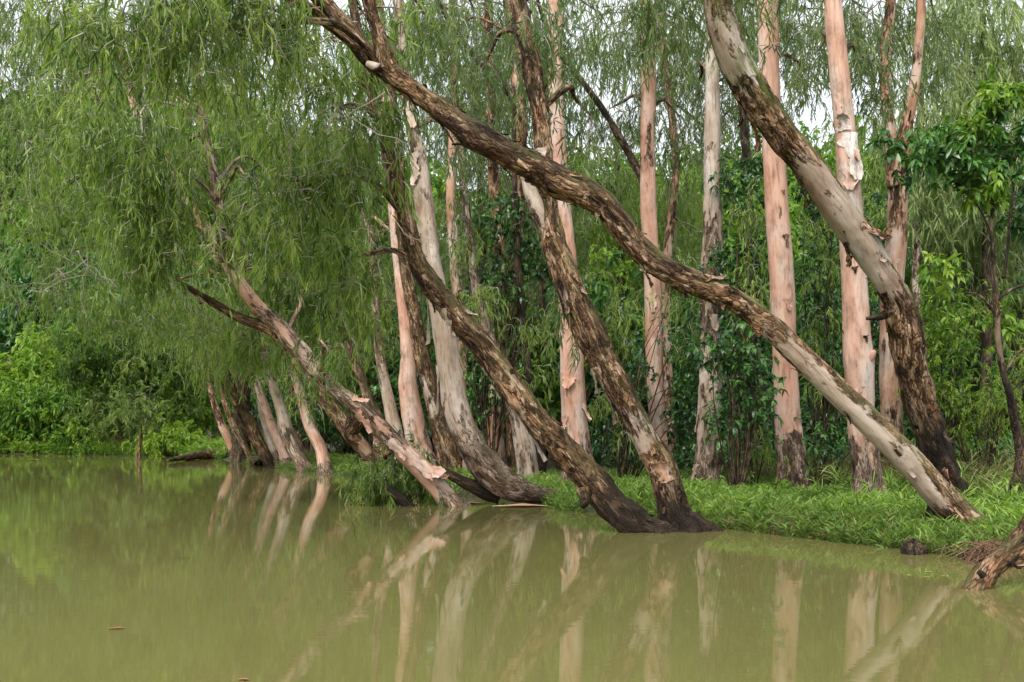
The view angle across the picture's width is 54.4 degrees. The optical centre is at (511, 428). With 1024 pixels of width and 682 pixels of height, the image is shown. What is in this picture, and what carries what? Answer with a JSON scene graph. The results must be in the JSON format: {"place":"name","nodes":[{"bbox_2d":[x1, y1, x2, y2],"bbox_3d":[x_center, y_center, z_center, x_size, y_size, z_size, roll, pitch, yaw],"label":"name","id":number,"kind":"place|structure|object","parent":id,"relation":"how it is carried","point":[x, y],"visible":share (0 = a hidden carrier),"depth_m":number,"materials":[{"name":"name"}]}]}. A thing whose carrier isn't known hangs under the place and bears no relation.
{"place":"outdoors","nodes":[
{"label":"outdoors","id":0,"kind":"place"},
{"bbox_2d":[0,187,1003,550],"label":"ground","id":1,"kind":"structure","parent":0,"point":[462,493],"depth_m":59.40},
{"bbox_2d":[0,423,34,445],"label":"shore bush","id":2,"kind":"object","parent":1,"relation":"on","point":[4,436],"visible":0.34,"depth_m":59.24,"materials":[{"name":"green plant"}]},
{"bbox_2d":[0,262,49,345],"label":"shore tree","id":3,"kind":"object","parent":1,"relation":"on","point":[38,317],"visible":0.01,"depth_m":74.94,"materials":[{"name":"green plant"}]},
{"bbox_2d":[0,361,111,453],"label":"bush","id":4,"kind":"object","parent":1,"relation":"on","point":[39,411],"visible":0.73,"depth_m":58.90,"materials":[{"name":"green plant"}]},
{"bbox_2d":[0,320,116,438],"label":"shore tree","id":5,"kind":"object","parent":1,"relation":"on","point":[19,367],"visible":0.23,"depth_m":61.22,"materials":[{"name":"green plant"}]},
{"bbox_2d":[41,416,125,454],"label":"shore bush","id":6,"kind":"object","parent":1,"relation":"on","point":[70,436],"visible":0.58,"depth_m":57.59,"materials":[{"name":"green plant"}]},
{"bbox_2d":[58,373,178,453],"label":"shore tree","id":7,"kind":"object","parent":1,"relation":"on","point":[94,407],"visible":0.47,"depth_m":56.05,"materials":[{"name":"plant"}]},
{"bbox_2d":[29,287,230,437],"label":"shore tree","id":8,"kind":"object","parent":1,"relation":"on","point":[77,363],"visible":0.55,"depth_m":54.40,"materials":[{"name":"green plant"}]},
{"bbox_2d":[0,434,266,458],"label":"grass","id":9,"kind":"structure","parent":1,"relation":"on","point":[219,445],"depth_m":56.50,"materials":[{"name":"green plant"}]},
{"bbox_2d":[0,0,269,461],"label":"weeping tree","id":10,"kind":"object","parent":1,"relation":"on","point":[234,440],"visible":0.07,"depth_m":44.47,"materials":[{"name":"green plant"}]},
{"bbox_2d":[68,243,209,439],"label":"paperbark tree","id":11,"kind":"object","parent":1,"relation":"on","point":[136,306],"visible":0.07,"depth_m":56.22,"materials":[{"name":"green plant"}]},
{"bbox_2d":[0,0,279,462],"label":"weeping tree","id":12,"kind":"object","parent":1,"relation":"on","point":[7,36],"visible":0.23,"depth_m":43.71,"materials":[{"name":"green plant"}]},
{"bbox_2d":[121,412,206,456],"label":"shore bush","id":13,"kind":"object","parent":1,"relation":"on","point":[163,438],"visible":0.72,"depth_m":53.54,"materials":[{"name":"green plant"}]},
{"bbox_2d":[111,316,231,455],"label":"paperbark tree","id":14,"kind":"object","parent":1,"relation":"on","point":[224,430],"visible":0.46,"depth_m":46.66,"materials":[{"name":"green plant"}]},
{"bbox_2d":[142,385,233,437],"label":"shore bush","id":15,"kind":"object","parent":1,"relation":"on","point":[204,422],"visible":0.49,"depth_m":55.94,"materials":[{"name":"green plant"}]},
{"bbox_2d":[0,28,382,465],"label":"paperbark tree","id":16,"kind":"object","parent":1,"relation":"on","point":[54,307],"visible":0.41,"depth_m":33.00,"materials":[{"name":"green plant"}]},
{"bbox_2d":[127,263,275,467],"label":"paperbark tree","id":17,"kind":"object","parent":1,"relation":"on","point":[254,433],"visible":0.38,"depth_m":38.42,"materials":[{"name":"green plant"}]},
{"bbox_2d":[183,358,231,430],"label":"paperbark tree","id":18,"kind":"object","parent":1,"relation":"on","point":[205,381],"visible":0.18,"depth_m":47.12,"materials":[{"name":"green plant"}]},
{"bbox_2d":[135,292,292,467],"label":"paperbark tree","id":19,"kind":"object","parent":1,"relation":"on","point":[284,457],"visible":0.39,"depth_m":37.64,"materials":[{"name":"green plant"}]},
{"bbox_2d":[176,321,252,461],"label":"paperbark tree","id":20,"kind":"object","parent":1,"relation":"on","point":[236,430],"visible":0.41,"depth_m":43.03,"materials":[{"name":"brown plant"}]},
{"bbox_2d":[167,449,262,465],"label":"arched log","id":21,"kind":"object","parent":1,"relation":"on","point":[209,454],"visible":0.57,"depth_m":46.86,"materials":[{"name":"brown wood"}]},
{"bbox_2d":[0,6,470,506],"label":"paperbark tree","id":22,"kind":"object","parent":1,"relation":"on","point":[124,149],"visible":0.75,"depth_m":18.03,"materials":[{"name":"green plant"}]},
{"bbox_2d":[161,258,314,471],"bbox_3d":[-9.187,-2.070,34.850,5.140,8.411,5.149,0,0,0],"label":"paperbark tree","id":23,"kind":"object","parent":1,"relation":"on","point":[298,456],"visible":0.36,"depth_m":34.85,"materials":[{"name":"green plant"}]},
{"bbox_2d":[209,331,270,402],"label":"paperbark tree","id":24,"kind":"object","parent":1,"relation":"on","point":[238,388],"visible":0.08,"depth_m":41.78,"materials":[{"name":"brown plant"}]},
{"bbox_2d":[226,323,284,466],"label":"paperbark tree","id":25,"kind":"object","parent":1,"relation":"on","point":[271,445],"visible":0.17,"depth_m":38.55,"materials":[{"name":"brown plant"}]},
{"bbox_2d":[206,255,335,473],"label":"paperbark tree","id":26,"kind":"object","parent":1,"relation":"on","point":[324,464],"visible":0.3,"depth_m":33.20,"materials":[{"name":"green plant"}]},
{"bbox_2d":[141,6,437,447],"bbox_3d":[-8.752,-7.255,38.230,12.489,17.872,6.741,0,0,0],"label":"weeping tree","id":27,"kind":"object","parent":1,"relation":"on","point":[374,382],"visible":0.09,"depth_m":37.69,"materials":[{"name":"green plant"}]},
{"bbox_2d":[267,337,312,454],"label":"paperbark tree","id":28,"kind":"object","parent":1,"relation":"on","point":[305,446],"visible":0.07,"depth_m":44.52,"materials":[{"name":"brown plant"}]},
{"bbox_2d":[271,370,384,455],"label":"tree","id":29,"kind":"object","parent":1,"relation":"on","point":[299,428],"visible":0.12,"depth_m":40.23,"materials":[{"name":"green plant"}]},
{"bbox_2d":[273,266,391,460],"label":"paperbark tree","id":30,"kind":"object","parent":1,"relation":"on","point":[364,386],"visible":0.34,"depth_m":27.80,"materials":[{"name":"green plant"}]},
{"bbox_2d":[318,188,403,466],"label":"paperbark tree","id":31,"kind":"object","parent":1,"relation":"on","point":[390,408],"visible":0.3,"depth_m":27.62,"materials":[{"name":"beige plant"}]},
{"bbox_2d":[316,91,438,465],"bbox_3d":[-3.630,-4.463,29.731,6.029,11.729,2.984,0,0,42],"label":"paperbark tree","id":32,"kind":"object","parent":1,"relation":"on","point":[412,416],"visible":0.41,"depth_m":27.43,"materials":[{"name":"beige plant"}]},
{"bbox_2d":[298,0,461,470],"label":"paperbark tree","id":33,"kind":"object","parent":1,"relation":"on","point":[446,450],"visible":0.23,"depth_m":27.41,"materials":[{"name":"brown plant"}]},
{"bbox_2d":[335,427,447,506],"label":"weeping shrub","id":34,"kind":"object","parent":1,"relation":"on","point":[374,491],"visible":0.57,"depth_m":19.46,"materials":[{"name":"green plant"}]},
{"bbox_2d":[229,450,571,509],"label":"grass","id":35,"kind":"structure","parent":1,"relation":"on","point":[342,461],"depth_m":32.32,"materials":[{"name":"green plant"}]},
{"bbox_2d":[364,0,498,470],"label":"paperbark tree","id":36,"kind":"object","parent":1,"relation":"on","point":[450,194],"visible":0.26,"depth_m":27.71,"materials":[{"name":"grey plant"}]},
{"bbox_2d":[303,0,564,503],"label":"paperbark tree","id":37,"kind":"object","parent":1,"relation":"on","point":[496,477],"visible":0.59,"depth_m":19.78,"materials":[{"name":"grey plant"}]},
{"bbox_2d":[202,0,680,532],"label":"paperbark tree","id":38,"kind":"object","parent":1,"relation":"on","point":[602,494],"visible":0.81,"depth_m":14.07,"materials":[{"name":"green plant"}]},
{"bbox_2d":[378,38,574,428],"bbox_3d":[-1.292,-6.863,37.887,7.446,17.069,6.802,0,0,0],"label":"weeping tree","id":39,"kind":"object","parent":1,"relation":"on","point":[479,201],"visible":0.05,"depth_m":36.87,"materials":[{"name":"green plant"}]},
{"bbox_2d":[427,0,527,463],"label":"paperbark tree","id":40,"kind":"object","parent":1,"relation":"on","point":[494,174],"visible":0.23,"depth_m":27.71,"materials":[{"name":"brown plant"}]},
{"bbox_2d":[435,107,539,478],"bbox_3d":[-0.770,-3.123,25.110,3.730,9.981,2.137,0,0,40],"label":"paperbark tree","id":41,"kind":"object","parent":1,"relation":"on","point":[525,452],"visible":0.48,"depth_m":24.71,"materials":[{"name":"grey plant"}]},
{"bbox_2d":[367,0,616,447],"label":"weeping tree","id":42,"kind":"object","parent":1,"relation":"on","point":[542,300],"visible":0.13,"depth_m":32.00,"materials":[{"name":"green plant"}]},
{"bbox_2d":[0,0,988,527],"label":"paperbark tree","id":43,"kind":"object","parent":1,"relation":"on","point":[148,36],"visible":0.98,"depth_m":12.13,"materials":[{"name":"brown plant"}]},
{"bbox_2d":[419,0,570,471],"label":"paperbark tree","id":44,"kind":"object","parent":1,"relation":"on","point":[510,457],"visible":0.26,"depth_m":27.07,"materials":[{"name":"pale papery bark"},{"name":"grey green leaf"},{"name":"twig"}]},
{"bbox_2d":[448,226,559,450],"bbox_3d":[0.059,-1.579,22.910,3.006,6.193,2.038,0,0,0],"label":"fine leaved bush","id":45,"kind":"object","parent":1,"relation":"on","point":[490,304],"visible":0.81,"depth_m":22.82,"materials":[{"name":"green plant"}]},
{"bbox_2d":[453,192,555,451],"bbox_3d":[-0.052,-2.394,25.931,3.381,7.754,2.228,0,0,-30],"label":"understorey shrub","id":46,"kind":"object","parent":1,"relation":"on","point":[487,219],"visible":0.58,"depth_m":25.49,"materials":[{"name":"green plant"}]},
{"bbox_2d":[0,61,1021,323],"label":"hill forest","id":47,"kind":"object","parent":1,"relation":"on","point":[438,187],"visible":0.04,"depth_m":102.18,"materials":[{"name":"green plant"}]},
{"bbox_2d":[0,200,1023,425],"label":"forest edge","id":48,"kind":"object","parent":1,"relation":"on","point":[7,339],"visible":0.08,"depth_m":72.69,"materials":[{"name":"green plant"}]},
{"bbox_2d":[474,86,554,474],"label":"paperbark tree","id":49,"kind":"object","parent":1,"relation":"on","point":[542,464],"visible":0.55,"depth_m":25.53,"materials":[{"name":"green plant"}]},
{"bbox_2d":[469,0,620,486],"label":"paperbark tree","id":50,"kind":"object","parent":1,"relation":"on","point":[575,415],"visible":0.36,"depth_m":20.86,"materials":[{"name":"grey plant"}]},
{"bbox_2d":[419,0,723,532],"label":"paperbark tree","id":51,"kind":"object","parent":1,"relation":"on","point":[587,328],"visible":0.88,"depth_m":14.69,"materials":[{"name":"brown plant"}]},
{"bbox_2d":[519,244,644,469],"bbox_3d":[2.163,-2.318,30.689,4.902,7.449,3.782,0,0,0],"label":"understorey shrub","id":52,"kind":"object","parent":1,"relation":"on","point":[605,252],"visible":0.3,"depth_m":30.32,"materials":[{"name":"green plant"}]},
{"bbox_2d":[210,225,1023,465],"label":"thicket","id":53,"kind":"object","parent":1,"relation":"on","point":[599,297],"visible":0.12,"depth_m":31.04,"materials":[{"name":"green plant"}]},
{"bbox_2d":[527,146,731,443],"bbox_3d":[4.254,-4.451,36.581,8.195,12.060,6.079,0,0,0],"label":"weeping tree","id":54,"kind":"object","parent":1,"relation":"on","point":[634,211],"visible":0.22,"depth_m":36.21,"materials":[{"name":"green plant"}]},
{"bbox_2d":[537,0,722,455],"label":"paperbark tree","id":55,"kind":"object","parent":1,"relation":"on","point":[645,171],"visible":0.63,"depth_m":23.84,"materials":[{"name":"grey plant"}]},
{"bbox_2d":[626,483,651,499],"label":"weed plant","id":56,"kind":"object","parent":1,"relation":"on","point":[642,488],"visible":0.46,"depth_m":17.19,"materials":[{"name":"green plant"}]},
{"bbox_2d":[589,305,699,479],"bbox_3d":[3.357,-0.706,23.250,3.426,4.330,1.735,0,0,-16],"label":"understorey shrub","id":57,"kind":"object","parent":1,"relation":"on","point":[692,401],"visible":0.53,"depth_m":23.15,"materials":[{"name":"green plant"}]},
{"bbox_2d":[583,248,709,477],"bbox_3d":[2.905,-1.242,22.245,2.989,5.460,1.988,0,0,-26],"label":"fine leaved bush","id":58,"kind":"object","parent":1,"relation":"on","point":[617,447],"visible":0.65,"depth_m":22.07,"materials":[{"name":"green plant"}]},
{"bbox_2d":[623,0,752,481],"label":"paperbark tree","id":59,"kind":"object","parent":1,"relation":"on","point":[707,464],"visible":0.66,"depth_m":22.18,"materials":[{"name":"grey plant"}]},
{"bbox_2d":[634,0,751,458],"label":"paperbark tree","id":60,"kind":"object","parent":1,"relation":"on","point":[669,239],"visible":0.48,"depth_m":27.68,"materials":[{"name":"grey plant"}]},
{"bbox_2d":[701,503,725,516],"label":"weed plant","id":61,"kind":"object","parent":1,"relation":"on","point":[706,511],"visible":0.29,"depth_m":15.48,"materials":[{"name":"green plant"}]},
{"bbox_2d":[543,0,915,333],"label":"weeping tree","id":62,"kind":"object","parent":1,"relation":"on","point":[662,90],"visible":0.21,"depth_m":32.76,"materials":[{"name":"green plant"}]},
{"bbox_2d":[713,460,757,483],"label":"weed plant","id":63,"kind":"object","parent":1,"relation":"on","point":[724,476],"visible":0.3,"depth_m":19.79,"materials":[{"name":"green plant"}]},
{"bbox_2d":[697,156,774,483],"bbox_3d":[4.955,-2.304,21.640,1.909,7.465,2.322,0,0,0],"label":"understorey shrub","id":64,"kind":"object","parent":1,"relation":"on","point":[735,189],"visible":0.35,"depth_m":21.49,"materials":[{"name":"green plant"}]},
{"bbox_2d":[689,319,788,489],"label":"understorey shrub","id":65,"kind":"object","parent":1,"relation":"on","point":[733,361],"visible":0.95,"depth_m":18.11,"materials":[{"name":"green plant"}]},
{"bbox_2d":[693,2,795,447],"bbox_3d":[6.743,-6.276,28.632,2.606,15.495,2.623,0,0,-44],"label":"paperbark tree","id":66,"kind":"object","parent":1,"relation":"on","point":[745,142],"visible":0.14,"depth_m":27.79,"materials":[{"name":"green plant"}]},
{"bbox_2d":[717,175,789,484],"bbox_3d":[4.936,-1.881,20.280,1.441,6.606,2.104,0,0,17],"label":"fine leaved bush","id":67,"kind":"object","parent":1,"relation":"on","point":[768,450],"visible":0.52,"depth_m":20.39,"materials":[{"name":"green plant"}]},
{"bbox_2d":[527,472,1023,556],"bbox_3d":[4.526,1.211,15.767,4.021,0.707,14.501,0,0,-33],"label":"bank grass","id":68,"kind":"structure","parent":1,"relation":"on","point":[770,498],"depth_m":14.19,"materials":[{"name":"green plant"}]},
{"bbox_2d":[590,0,973,497],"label":"paperbark tree","id":69,"kind":"object","parent":1,"relation":"on","point":[856,232],"visible":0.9,"depth_m":14.44,"materials":[{"name":"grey plant"}]},
{"bbox_2d":[547,428,1023,480],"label":"undergrowth","id":70,"kind":"object","parent":1,"relation":"on","point":[599,456],"visible":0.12,"depth_m":26.54,"materials":[{"name":"green plant"}]},
{"bbox_2d":[702,0,874,488],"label":"paperbark tree","id":71,"kind":"object","parent":1,"relation":"on","point":[791,447],"visible":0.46,"depth_m":19.32,"materials":[{"name":"grey plant"}]},
{"bbox_2d":[568,493,1014,555],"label":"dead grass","id":72,"kind":"structure","parent":1,"relation":"on","point":[775,528],"depth_m":13.70,"materials":[{"name":"green plant"}]},
{"bbox_2d":[794,201,840,477],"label":"fine leaved bush","id":73,"kind":"object","parent":1,"relation":"on","point":[815,276],"visible":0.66,"depth_m":21.27,"materials":[{"name":"green plant"}]},
{"bbox_2d":[789,180,848,473],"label":"understorey shrub","id":74,"kind":"object","parent":1,"relation":"on","point":[837,432],"visible":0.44,"depth_m":22.33,"materials":[{"name":"green plant"}]},
{"bbox_2d":[793,415,849,489],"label":"understorey shrub","id":75,"kind":"object","parent":1,"relation":"on","point":[823,437],"visible":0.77,"depth_m":19.45,"materials":[{"name":"green plant"}]},
{"bbox_2d":[837,484,859,494],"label":"weed plant","id":76,"kind":"object","parent":1,"relation":"on","point":[847,487],"visible":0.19,"depth_m":16.37,"materials":[{"name":"green plant"}]},
{"bbox_2d":[781,0,922,493],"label":"paperbark tree","id":77,"kind":"object","parent":1,"relation":"on","point":[859,353],"visible":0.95,"depth_m":16.96,"materials":[{"name":"grey plant"}]},
{"bbox_2d":[722,438,1014,494],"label":"dry grass","id":78,"kind":"structure","parent":1,"relation":"on","point":[765,470],"depth_m":19.61,"materials":[{"name":"green plant"}]},
{"bbox_2d":[796,96,952,363],"bbox_3d":[11.454,-4.634,31.437,5.791,12.260,4.574,0,0,0],"label":"weeping tree","id":79,"kind":"object","parent":1,"relation":"on","point":[875,177],"visible":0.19,"depth_m":30.98,"materials":[{"name":"green plant"}]},
{"bbox_2d":[863,191,917,421],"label":"understorey shrub","id":80,"kind":"object","parent":1,"relation":"on","point":[876,204],"visible":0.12,"depth_m":23.56,"materials":[{"name":"green plant"}]},
{"bbox_2d":[886,476,913,494],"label":"weed plant","id":81,"kind":"object","parent":1,"relation":"on","point":[893,481],"visible":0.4,"depth_m":17.32,"materials":[{"name":"green plant"}]},
{"bbox_2d":[794,511,1013,552],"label":"dry grass","id":82,"kind":"structure","parent":1,"relation":"on","point":[899,527],"depth_m":12.92,"materials":[{"name":"green plant"}]},
{"bbox_2d":[849,0,977,475],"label":"paperbark tree","id":83,"kind":"object","parent":1,"relation":"on","point":[891,407],"visible":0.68,"depth_m":20.53,"materials":[{"name":"grey plant"}]},
{"bbox_2d":[900,538,928,554],"bbox_3d":[4.817,1.471,11.953,0.319,0.323,0.317,0,0,-37],"label":"rotten stump","id":84,"kind":"object","parent":1,"relation":"on","point":[913,546],"visible":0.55,"depth_m":11.87,"materials":[{"name":"brown wood"}]},
{"bbox_2d":[879,36,981,331],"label":"paperbark tree","id":85,"kind":"object","parent":1,"relation":"on","point":[916,255],"visible":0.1,"depth_m":27.70,"materials":[{"name":"grey plant"}]},
{"bbox_2d":[859,0,1023,442],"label":"weeping tree","id":86,"kind":"object","parent":1,"relation":"on","point":[988,49],"visible":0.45,"depth_m":26.83,"materials":[{"name":"green plant"}]},
{"bbox_2d":[864,59,1023,499],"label":"broadleaf sapling","id":87,"kind":"object","parent":1,"relation":"on","point":[959,153],"visible":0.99,"depth_m":16.41,"materials":[{"name":"green plant"}]},
{"bbox_2d":[895,268,1000,449],"bbox_3d":[8.635,-0.934,19.795,1.780,4.607,2.714,0,0,39],"label":"understorey shrub","id":88,"kind":"object","parent":1,"relation":"on","point":[943,323],"visible":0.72,"depth_m":19.49,"materials":[{"name":"green plant"}]},
{"bbox_2d":[903,339,1023,484],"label":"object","id":89,"kind":"object","parent":1,"relation":"on","point":[986,407],"visible":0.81,"depth_m":19.20,"materials":[{"name":"green plant"}]},
{"bbox_2d":[909,139,1023,437],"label":"weeping tree","id":90,"kind":"object","parent":1,"relation":"on","point":[1015,263],"visible":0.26,"depth_m":28.50,"materials":[{"name":"green plant"}]},
{"bbox_2d":[958,549,977,559],"bbox_3d":[5.307,1.492,11.497,0.286,0.207,0.208,0,0,0],"label":"rotten stump","id":91,"kind":"object","parent":1,"relation":"on","point":[962,554],"visible":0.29,"depth_m":11.48,"materials":[{"name":"wood"}]},
{"bbox_2d":[932,525,1023,563],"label":"root tangle","id":92,"kind":"object","parent":1,"relation":"on","point":[984,552],"visible":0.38,"depth_m":11.22,"materials":[{"name":"brown"}]},
{"bbox_2d":[990,475,1022,501],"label":"weed plant","id":93,"kind":"object","parent":1,"relation":"on","point":[1003,490],"visible":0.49,"depth_m":15.32,"materials":[{"name":"green plant"}]},
{"bbox_2d":[0,454,1023,681],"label":"water","id":94,"kind":"structure","parent":0,"point":[208,570],"depth_m":9.00,"materials":[{"name":"liquid"}]},
{"bbox_2d":[73,376,188,459],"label":"shore tree","id":95,"kind":"object","parent":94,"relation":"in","point":[148,405],"visible":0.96,"depth_m":47.57,"materials":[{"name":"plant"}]},
{"bbox_2d":[386,486,414,506],"bbox_3d":[-2.090,1.421,19.206,0.688,0.638,0.238,0,0,0],"label":"stump","id":96,"kind":"object","parent":94,"relation":"in","point":[400,499],"visible":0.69,"depth_m":19.12,"materials":[{"name":"brown wood"}]},
{"bbox_2d":[492,503,547,506],"bbox_3d":[0.136,1.477,19.088,1.076,0.039,0.484,0,0,-22],"label":"floating bark","id":97,"kind":"object","parent":94,"relation":"on","point":[518,505],"visible":1,"depth_m":19.16,"materials":[{"name":"beige wood"}]},
{"bbox_2d":[961,515,1023,590],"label":"fallen branch","id":98,"kind":"object","parent":94,"relation":"in","point":[986,573],"visible":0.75,"depth_m":9.40,"materials":[{"name":"brown wood"}]},
{"bbox_2d":[0,0,1023,242],"label":"sky","id":99,"kind":"structure","parent":0,"point":[806,113],"materials":[{"name":"white"}]},
{"bbox_2d":[464,466,1023,507],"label":"grass","id":100,"kind":"structure","parent":0,"point":[760,481],"depth_m":21.70,"materials":[{"name":"green plant"}]},
{"bbox_2d":[806,454,1023,505],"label":"tall grass","id":101,"kind":"structure","parent":0,"point":[886,475],"depth_m":17.31,"materials":[{"name":"green plant"}]}
]}

